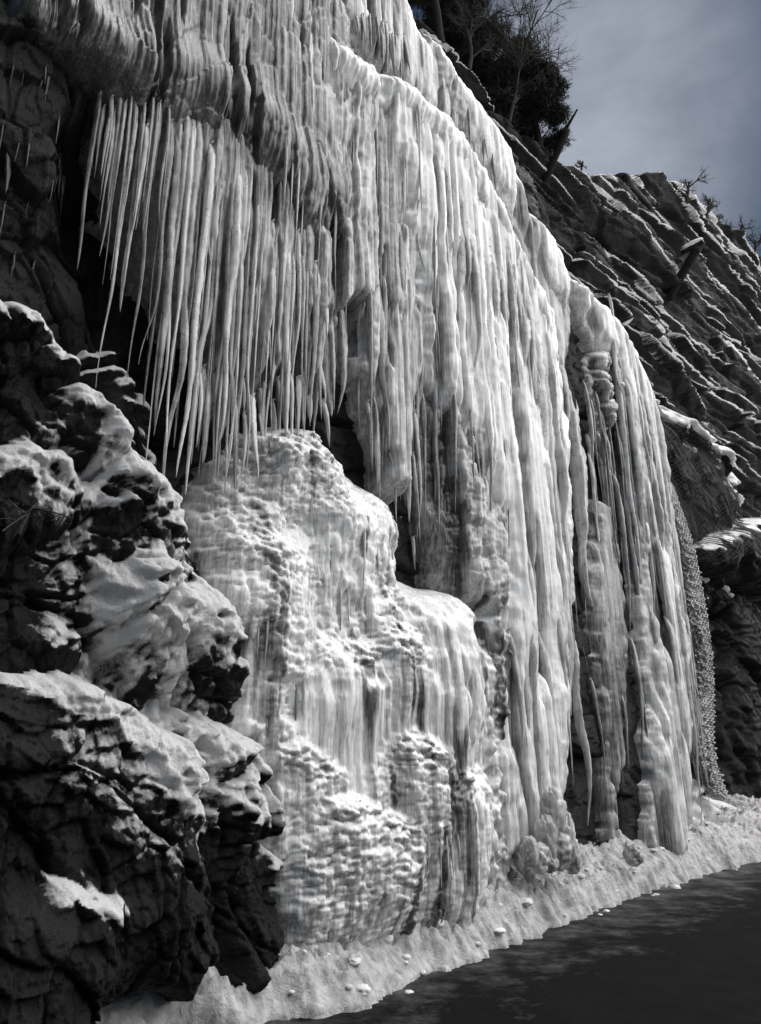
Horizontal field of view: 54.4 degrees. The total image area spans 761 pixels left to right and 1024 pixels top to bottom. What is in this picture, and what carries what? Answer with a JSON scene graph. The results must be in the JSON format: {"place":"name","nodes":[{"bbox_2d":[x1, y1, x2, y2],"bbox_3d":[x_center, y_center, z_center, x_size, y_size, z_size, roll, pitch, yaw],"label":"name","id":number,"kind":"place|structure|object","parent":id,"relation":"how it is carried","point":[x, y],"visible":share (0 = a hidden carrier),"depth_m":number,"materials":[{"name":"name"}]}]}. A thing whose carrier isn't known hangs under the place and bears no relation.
{"place":"outdoors","nodes":[
{"label":"outdoors","id":0,"kind":"place"},
{"bbox_2d":[0,0,644,846],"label":"cliff","id":1,"kind":"structure","parent":0,"point":[62,292],"depth_m":6.59,"materials":[{"name":"black stone"}]},
{"bbox_2d":[0,122,3,146],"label":"icicle","id":2,"kind":"object","parent":1,"relation":"hanging from","point":[2,128],"visible":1,"depth_m":5.49,"materials":[{"name":"white ice"}]},
{"bbox_2d":[0,201,5,233],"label":"icicle","id":3,"kind":"object","parent":1,"relation":"hanging from","point":[2,217],"visible":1,"depth_m":5.41,"materials":[{"name":"white ice"}]},
{"bbox_2d":[5,152,10,192],"bbox_3d":[-2.764,-2.507,5.465,0.076,0.406,0.046,0,-18,0],"label":"icicle","id":4,"kind":"object","parent":1,"relation":"hanging from","point":[7,167],"visible":1,"depth_m":5.46,"materials":[{"name":"white ice"}]},
{"bbox_2d":[9,59,14,87],"bbox_3d":[-2.867,-3.393,5.749,0.018,0.316,0.020,0,-18,0],"label":"icicle","id":5,"kind":"object","parent":1,"relation":"hanging from","point":[11,74],"visible":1,"depth_m":5.75,"materials":[{"name":"white ice"}]},
{"bbox_2d":[13,252,15,269],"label":"icicle","id":6,"kind":"object","parent":1,"relation":"hanging from","point":[14,258],"visible":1,"depth_m":5.46,"materials":[{"name":"white ice"}]},
{"bbox_2d":[15,143,19,159],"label":"icicle","id":7,"kind":"object","parent":1,"relation":"hanging from","point":[17,149],"visible":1,"depth_m":5.50,"materials":[{"name":"white ice"}]},
{"bbox_2d":[26,143,29,166],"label":"icicle","id":8,"kind":"object","parent":1,"relation":"hanging from","point":[27,153],"visible":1,"depth_m":5.51,"materials":[{"name":"white ice"}]},
{"bbox_2d":[44,65,46,84],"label":"icicle","id":9,"kind":"object","parent":1,"relation":"hanging from","point":[45,72],"visible":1,"depth_m":5.90,"materials":[{"name":"white ice"}]},
{"bbox_2d":[43,76,49,100],"bbox_3d":[-2.670,-3.390,5.911,0.043,0.429,0.036,0,-18,0],"label":"icicle","id":10,"kind":"object","parent":1,"relation":"hanging from","point":[47,83],"visible":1,"depth_m":5.90,"materials":[{"name":"white ice"}]},
{"bbox_2d":[50,179,53,199],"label":"icicle","id":11,"kind":"object","parent":1,"relation":"hanging from","point":[52,185],"visible":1,"depth_m":5.66,"materials":[{"name":"white ice"}]},
{"bbox_2d":[53,153,61,191],"bbox_3d":[-2.692,-2.788,6.138,0.051,0.541,0.032,-17,-24,41],"label":"icicle","id":12,"kind":"object","parent":1,"relation":"hanging from","point":[59,157],"visible":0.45,"depth_m":6.12,"materials":[{"name":"white ice"}]},
{"bbox_2d":[55,113,60,142],"bbox_3d":[-2.582,-3.111,5.911,0.049,0.449,0.035,0,-18,0],"label":"icicle","id":13,"kind":"object","parent":1,"relation":"hanging from","point":[58,125],"visible":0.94,"depth_m":5.88,"materials":[{"name":"white ice"}]},
{"bbox_2d":[57,160,62,200],"bbox_3d":[-2.730,-2.798,6.267,0.066,0.431,0.038,-5,-19,14],"label":"icicle","id":14,"kind":"object","parent":1,"relation":"hanging from","point":[60,176],"visible":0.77,"depth_m":6.26,"materials":[{"name":"white ice"}]},
{"bbox_2d":[60,175,65,217],"bbox_3d":[-2.758,-2.733,6.388,0.049,0.470,0.047,0,-18,0],"label":"icicle","id":15,"kind":"object","parent":1,"relation":"hanging from","point":[62,187],"visible":0.95,"depth_m":6.39,"materials":[{"name":"white ice"}]},
{"bbox_2d":[4,0,353,245],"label":"ice apron","id":16,"kind":"object","parent":1,"relation":"attached to","point":[242,66],"visible":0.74,"depth_m":7.12,"materials":[{"name":"white ice"}]},
{"bbox_2d":[90,146,96,186],"bbox_3d":[-2.502,-2.974,6.429,0.040,0.495,0.065,12,-21,-32],"label":"icicle","id":17,"kind":"object","parent":16,"relation":"hanging from","point":[93,165],"visible":0.71,"depth_m":6.41,"materials":[{"name":"white ice"}]},
{"bbox_2d":[77,90,234,483],"bbox_3d":[-1.839,-2.017,6.142,1.368,3.575,0.208,16,-24,-40],"label":"icicle fringe","id":18,"kind":"object","parent":16,"relation":"hanging from","point":[148,136],"visible":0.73,"depth_m":6.15,"materials":[{"name":"white ice"}]},
{"bbox_2d":[78,94,329,496],"bbox_3d":[-1.611,-1.865,6.942,2.783,4.145,1.312,11,-21,-31],"label":"icicle curtain","id":19,"kind":"object","parent":1,"relation":"hanging from","point":[256,354],"visible":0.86,"depth_m":6.72,"materials":[{"name":"white ice"}]},
{"bbox_2d":[180,427,488,949],"bbox_3d":[-0.225,1.512,6.708,3.519,5.009,1.394,17,-24,-42],"label":"ice mound","id":20,"kind":"object","parent":1,"relation":"on","point":[271,720],"visible":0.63,"depth_m":6.04,"materials":[{"name":"white ice"}]},
{"bbox_2d":[203,533,321,684],"bbox_3d":[-0.910,0.753,5.914,0.975,1.242,0.359,9,-20,-27],"label":"ice heap","id":21,"kind":"object","parent":20,"relation":"on","point":[245,575],"visible":0.89,"depth_m":5.84,"materials":[{"name":"white ice"}]},
{"bbox_2d":[260,429,345,519],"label":"ice heap","id":22,"kind":"object","parent":20,"relation":"on","point":[301,472],"visible":0.98,"depth_m":6.61,"materials":[{"name":"white ice"}]},
{"bbox_2d":[264,755,345,830],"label":"ice heap","id":23,"kind":"object","parent":20,"relation":"on","point":[303,789],"visible":0.73,"depth_m":5.45,"materials":[{"name":"white ice"}]},
{"bbox_2d":[279,842,376,936],"bbox_3d":[-0.356,2.719,5.338,0.742,0.643,0.181,9,-20,-27],"label":"ice heap","id":24,"kind":"object","parent":20,"relation":"on","point":[322,893],"visible":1,"depth_m":5.29,"materials":[{"name":"white ice"}]},
{"bbox_2d":[300,637,390,754],"bbox_3d":[-0.281,1.479,6.037,0.876,0.954,0.312,16,-24,-40],"label":"ice heap","id":25,"kind":"object","parent":20,"relation":"on","point":[347,688],"visible":1,"depth_m":5.92,"materials":[{"name":"white ice"}]},
{"bbox_2d":[317,800,387,873],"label":"ice heap","id":26,"kind":"object","parent":20,"relation":"on","point":[350,831],"visible":1,"depth_m":5.45,"materials":[{"name":"white ice"}]},
{"bbox_2d":[307,485,400,615],"bbox_3d":[-0.131,0.328,7.053,0.520,1.416,1.419,-9,-20,25],"label":"ice heap","id":27,"kind":"object","parent":20,"relation":"on","point":[346,513],"visible":0.99,"depth_m":6.67,"materials":[{"name":"white ice"}]},
{"bbox_2d":[367,816,426,938],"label":"ice heap","id":28,"kind":"object","parent":20,"relation":"on","point":[397,870],"visible":1,"depth_m":5.65,"materials":[{"name":"white ice"}]},
{"bbox_2d":[364,626,434,738],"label":"ice heap","id":29,"kind":"object","parent":20,"relation":"on","point":[403,651],"visible":1,"depth_m":6.44,"materials":[{"name":"white ice"}]},
{"bbox_2d":[391,731,460,915],"bbox_3d":[0.423,2.559,6.136,0.796,1.417,0.218,16,-24,-40],"label":"ice heap","id":30,"kind":"object","parent":20,"relation":"on","point":[430,771],"visible":0.97,"depth_m":6.11,"materials":[{"name":"white ice"}]},
{"bbox_2d":[401,589,490,772],"bbox_3d":[0.625,1.566,7.284,0.755,1.878,1.582,-6,-19,18],"label":"ice heap","id":31,"kind":"object","parent":20,"relation":"on","point":[444,622],"visible":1,"depth_m":6.92,"materials":[{"name":"white ice"}]},
{"bbox_2d":[442,769,493,925],"bbox_3d":[0.830,2.994,6.600,0.291,1.340,1.154,-7,-19,20],"label":"ice heap","id":32,"kind":"object","parent":20,"relation":"on","point":[473,800],"visible":0.92,"depth_m":6.37,"materials":[{"name":"white ice"}]},
{"bbox_2d":[472,594,512,887],"bbox_3d":[1.070,2.561,7.507,0.497,3.506,0.609,-12,-21,32],"label":"ice heap","id":33,"kind":"object","parent":20,"relation":"on","point":[490,632],"visible":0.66,"depth_m":7.69,"materials":[{"name":"white ice"}]},
{"bbox_2d":[282,0,423,534],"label":"icicle curtain","id":34,"kind":"object","parent":1,"relation":"hanging from","point":[373,356],"visible":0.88,"depth_m":8.03,"materials":[{"name":"white ice"}]},
{"bbox_2d":[342,0,570,368],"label":"ice terrace","id":35,"kind":"structure","parent":1,"relation":"attached to","point":[387,37],"depth_m":11.01,"materials":[{"name":"white ice"}]},
{"bbox_2d":[309,0,605,863],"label":"frozen waterfall","id":36,"kind":"structure","parent":1,"relation":"attached to","point":[499,438],"depth_m":8.93,"materials":[{"name":"white ice"}]},
{"bbox_2d":[520,836,538,866],"bbox_3d":[1.437,3.264,7.114,0.163,0.285,0.176,-12,-22,33],"label":"ice blob","id":37,"kind":"object","parent":1,"relation":"attached to","point":[529,848],"visible":1,"depth_m":7.06,"materials":[{"name":"white ice"}]},
{"bbox_2d":[528,842,551,874],"bbox_3d":[1.526,3.357,7.178,0.234,0.289,0.236,16,-24,-39],"label":"ice blob","id":38,"kind":"object","parent":1,"relation":"attached to","point":[544,859],"visible":0.66,"depth_m":7.10,"materials":[{"name":"white ice"}]},
{"bbox_2d":[534,814,557,859],"bbox_3d":[1.642,3.244,7.337,0.223,0.464,0.214,-12,-22,33],"label":"ice blob","id":39,"kind":"object","parent":1,"relation":"attached to","point":[545,831],"visible":0.74,"depth_m":7.28,"materials":[{"name":"white ice"}]},
{"bbox_2d":[546,857,558,873],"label":"ice blob","id":40,"kind":"object","parent":1,"relation":"attached to","point":[553,866],"visible":0.46,"depth_m":7.21,"materials":[{"name":"white ice"}]},
{"bbox_2d":[539,786,566,834],"bbox_3d":[1.750,3.063,7.530,0.262,0.517,0.292,11,-21,-31],"label":"ice blob","id":41,"kind":"object","parent":1,"relation":"attached to","point":[552,803],"visible":0.66,"depth_m":7.45,"materials":[{"name":"white ice"}]},
{"bbox_2d":[556,832,572,871],"bbox_3d":[1.774,3.399,7.431,0.284,0.388,0.302,0,-18,0],"label":"ice blob","id":42,"kind":"object","parent":1,"relation":"attached to","point":[564,850],"visible":0.46,"depth_m":7.32,"materials":[{"name":"white ice"}]},
{"bbox_2d":[565,811,576,864],"bbox_3d":[1.901,3.336,7.588,0.214,0.524,0.223,0,-18,0],"label":"ice blob","id":43,"kind":"object","parent":1,"relation":"attached to","point":[570,830],"visible":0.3,"depth_m":7.53,"materials":[{"name":"white ice"}]},
{"bbox_2d":[566,839,581,874],"bbox_3d":[1.966,3.531,7.590,0.192,0.348,0.190,0,-18,0],"label":"ice blob","id":44,"kind":"object","parent":1,"relation":"attached to","point":[575,867],"visible":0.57,"depth_m":7.51,"materials":[{"name":"white ice"}]},
{"bbox_2d":[569,279,709,855],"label":"ice pillar","id":45,"kind":"structure","parent":1,"relation":"attached to","point":[661,632],"depth_m":11.70,"materials":[{"name":"white ice"}]},
{"bbox_2d":[580,351,624,513],"bbox_3d":[3.753,-1.345,12.579,0.940,3.506,1.792,-15,-23,39],"label":"ice lump","id":46,"kind":"object","parent":45,"relation":"attached to","point":[598,371],"visible":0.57,"depth_m":12.22,"materials":[{"name":"white ice"}]},
{"bbox_2d":[265,862,760,1023],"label":"road","id":47,"kind":"structure","parent":0,"point":[689,952],"depth_m":5.63,"materials":[{"name":"grey asphalt"}]},
{"bbox_2d":[410,0,760,255],"label":"sky","id":48,"kind":"structure","parent":0,"point":[671,87],"materials":[{"name":"grey"}]},
{"bbox_2d":[413,17,760,519],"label":"hillside","id":49,"kind":"structure","parent":0,"point":[622,239],"depth_m":30.17,"materials":[{"name":"grey stone"}]},
{"bbox_2d":[408,0,444,42],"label":"pine tree","id":50,"kind":"object","parent":49,"relation":"on","point":[437,20],"visible":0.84,"depth_m":20.75,"materials":[{"name":"black plant"}]},
{"bbox_2d":[414,0,523,134],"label":"pine tree","id":51,"kind":"object","parent":49,"relation":"on","point":[494,80],"visible":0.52,"depth_m":23.17,"materials":[{"name":"black plant"}]},
{"bbox_2d":[443,0,540,69],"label":"bare tree","id":52,"kind":"object","parent":49,"relation":"on","point":[464,29],"visible":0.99,"depth_m":21.50,"materials":[{"name":"black plant"}]},
{"bbox_2d":[448,0,585,122],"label":"bare tree","id":53,"kind":"object","parent":49,"relation":"on","point":[508,52],"visible":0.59,"depth_m":22.89,"materials":[{"name":"grey plant"}]},
{"bbox_2d":[494,30,574,155],"bbox_3d":[4.785,-13.971,25.146,3.781,5.114,3.245,0,-18,0],"label":"pine tree","id":54,"kind":"object","parent":49,"relation":"on","point":[553,112],"visible":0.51,"depth_m":24.51,"materials":[{"name":"black plant"}]},
{"bbox_2d":[541,109,577,183],"bbox_3d":[5.868,-11.975,24.547,1.623,2.667,0.280,-13,-22,35],"label":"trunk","id":55,"kind":"object","parent":49,"relation":"on","point":[558,148],"visible":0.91,"depth_m":24.44,"materials":[{"name":"black wood"}]},
{"bbox_2d":[573,160,587,169],"bbox_3d":[7.415,-12.927,27.796,0.653,0.562,0.448,-16,-24,40],"label":"shrub","id":56,"kind":"object","parent":49,"relation":"on","point":[581,164],"visible":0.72,"depth_m":27.66,"materials":[{"name":"grey plant"}]},
{"bbox_2d":[665,237,703,300],"bbox_3d":[12.604,-10.139,30.817,1.841,2.580,0.538,-9,-20,27],"label":"post","id":57,"kind":"object","parent":49,"relation":"on","point":[693,248],"visible":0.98,"depth_m":30.71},
{"bbox_2d":[677,167,713,202],"bbox_3d":[16.209,-16.821,38.062,1.824,1.591,1.550,0,-18,0],"label":"shrub","id":58,"kind":"object","parent":49,"relation":"on","point":[688,186],"visible":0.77,"depth_m":38.11,"materials":[{"name":"grey plant"}]},
{"bbox_2d":[683,575,734,617],"bbox_3d":[7.073,2.033,18.472,5.354,2.450,3.518,17,-24,-41],"label":"ledge rock","id":59,"kind":"object","parent":49,"relation":"on","point":[719,595],"visible":0.18,"depth_m":17.22,"materials":[{"name":"black stone"}]},
{"bbox_2d":[699,193,719,218],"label":"shrub","id":60,"kind":"object","parent":49,"relation":"on","point":[710,206],"visible":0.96,"depth_m":42.31,"materials":[{"name":"grey plant"}]},
{"bbox_2d":[715,214,724,230],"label":"shrub","id":61,"kind":"object","parent":49,"relation":"on","point":[721,216],"visible":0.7,"depth_m":45.36,"materials":[{"name":"grey plant"}]},
{"bbox_2d":[680,518,760,602],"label":"ledge rock","id":62,"kind":"object","parent":49,"relation":"on","point":[742,575],"visible":0.38,"depth_m":17.24,"materials":[{"name":"black stone"}]},
{"bbox_2d":[655,399,744,554],"bbox_3d":[6.728,-0.152,19.279,9.661,5.705,3.974,17,-25,-42],"label":"boulder","id":63,"kind":"object","parent":62,"relation":"on","point":[727,456],"visible":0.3,"depth_m":17.94,"materials":[{"name":"black stone"}]},
{"bbox_2d":[660,417,760,804],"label":"rockfall netting","id":64,"kind":"object","parent":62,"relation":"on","point":[716,795],"visible":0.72,"depth_m":14.29,"materials":[{"name":"metal"}]},
{"bbox_2d":[725,215,759,239],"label":"shrub","id":65,"kind":"object","parent":49,"relation":"on","point":[741,225],"visible":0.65,"depth_m":49.55,"materials":[{"name":"grey plant"}]},
{"bbox_2d":[744,232,760,254],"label":"shrub","id":66,"kind":"object","parent":49,"relation":"on","point":[754,242],"visible":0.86,"depth_m":50.78,"materials":[{"name":"grey plant"}]},
{"label":"ground","id":67,"kind":"structure","parent":0,"visible":0},
{"bbox_2d":[0,300,285,1023],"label":"rock outcrop","id":68,"kind":"object","parent":67,"relation":"on","point":[141,811],"visible":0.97,"depth_m":4.64,"materials":[{"name":"black stone"}]},
{"bbox_2d":[0,494,70,534],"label":"dry twigs","id":69,"kind":"object","parent":68,"relation":"on","point":[23,518],"visible":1,"depth_m":4.26,"materials":[{"name":"grey plant"}]},
{"bbox_2d":[96,791,760,1023],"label":"snow bank","id":70,"kind":"structure","parent":67,"relation":"on","point":[317,981],"depth_m":6.01,"materials":[{"name":"white snow"}]},
{"bbox_2d":[346,984,351,989],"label":"snow lump","id":71,"kind":"object","parent":70,"relation":"on","point":[348,986],"visible":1,"depth_m":4.91,"materials":[{"name":"white snow"}]},
{"bbox_2d":[348,957,360,965],"bbox_3d":[-0.179,3.122,5.138,0.089,0.047,0.094,-10,-20,28],"label":"snow lump","id":72,"kind":"object","parent":70,"relation":"on","point":[354,961],"visible":1,"depth_m":5.11,"materials":[{"name":"white snow"}]},
{"bbox_2d":[356,984,370,995],"bbox_3d":[-0.125,3.210,4.965,0.118,0.069,0.111,12,-21,-32],"label":"snow lump","id":73,"kind":"object","parent":70,"relation":"on","point":[364,989],"visible":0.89,"depth_m":4.94,"materials":[{"name":"white snow"}]},
{"bbox_2d":[385,935,392,943],"bbox_3d":[0.045,3.262,5.665,0.107,0.076,0.109,0,-18,0],"label":"snow lump","id":74,"kind":"object","parent":70,"relation":"on","point":[388,939],"visible":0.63,"depth_m":5.63,"materials":[{"name":"white snow"}]},
{"bbox_2d":[402,954,410,959],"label":"snow lump","id":75,"kind":"object","parent":70,"relation":"on","point":[406,956],"visible":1,"depth_m":5.59,"materials":[{"name":"white snow"}]},
{"bbox_2d":[436,919,444,927],"bbox_3d":[0.459,3.354,6.047,0.111,0.078,0.118,-15,-24,39],"label":"snow lump","id":76,"kind":"object","parent":70,"relation":"on","point":[439,925],"visible":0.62,"depth_m":6.01,"materials":[{"name":"white snow"}]},
{"bbox_2d":[494,928,505,933],"bbox_3d":[1.037,3.655,6.452,0.118,0.046,0.114,-14,-23,36],"label":"snow lump","id":77,"kind":"object","parent":70,"relation":"on","point":[499,930],"visible":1,"depth_m":6.42,"materials":[{"name":"white snow"}]},
{"bbox_2d":[520,897,532,906],"bbox_3d":[1.357,3.668,6.958,0.157,0.073,0.154,0,-18,0],"label":"snow lump","id":78,"kind":"object","parent":70,"relation":"on","point":[525,901],"visible":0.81,"depth_m":6.92,"materials":[{"name":"white snow"}]},
{"bbox_2d":[577,380,647,842],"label":"ice column","id":79,"kind":"structure","parent":70,"relation":"on","point":[605,631],"depth_m":10.55,"materials":[{"name":"white ice"}]},
{"bbox_2d":[622,844,643,866],"bbox_3d":[3.003,4.083,8.800,0.232,0.257,0.240,0,-18,0],"label":"ice blob","id":80,"kind":"object","parent":70,"relation":"on","point":[633,855],"visible":1,"depth_m":8.72,"materials":[{"name":"white ice"}]},
{"bbox_2d":[670,884,680,888],"bbox_3d":[3.663,4.667,9.171,0.121,0.088,0.129,11,-21,-31],"label":"snow lump","id":81,"kind":"object","parent":67,"relation":"on","point":[674,886],"visible":0.52,"depth_m":9.15,"materials":[{"name":"white snow"}]},
{"bbox_2d":[689,618,742,795],"bbox_3d":[7.406,5.006,18.450,3.843,5.880,7.806,-17,-25,42],"label":"ledge rock","id":82,"kind":"object","parent":67,"relation":"on","point":[714,627],"visible":0.07,"depth_m":16.53,"materials":[{"name":"grey stone"}]},
{"bbox_2d":[691,779,740,819],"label":"snow","id":83,"kind":"structure","parent":67,"relation":"on","point":[710,804],"depth_m":12.46,"materials":[{"name":"white snow"}]},
{"bbox_2d":[702,592,760,798],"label":"ledge rock","id":84,"kind":"object","parent":67,"relation":"on","point":[737,666],"visible":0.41,"depth_m":16.91,"materials":[{"name":"grey stone"}]}
]}

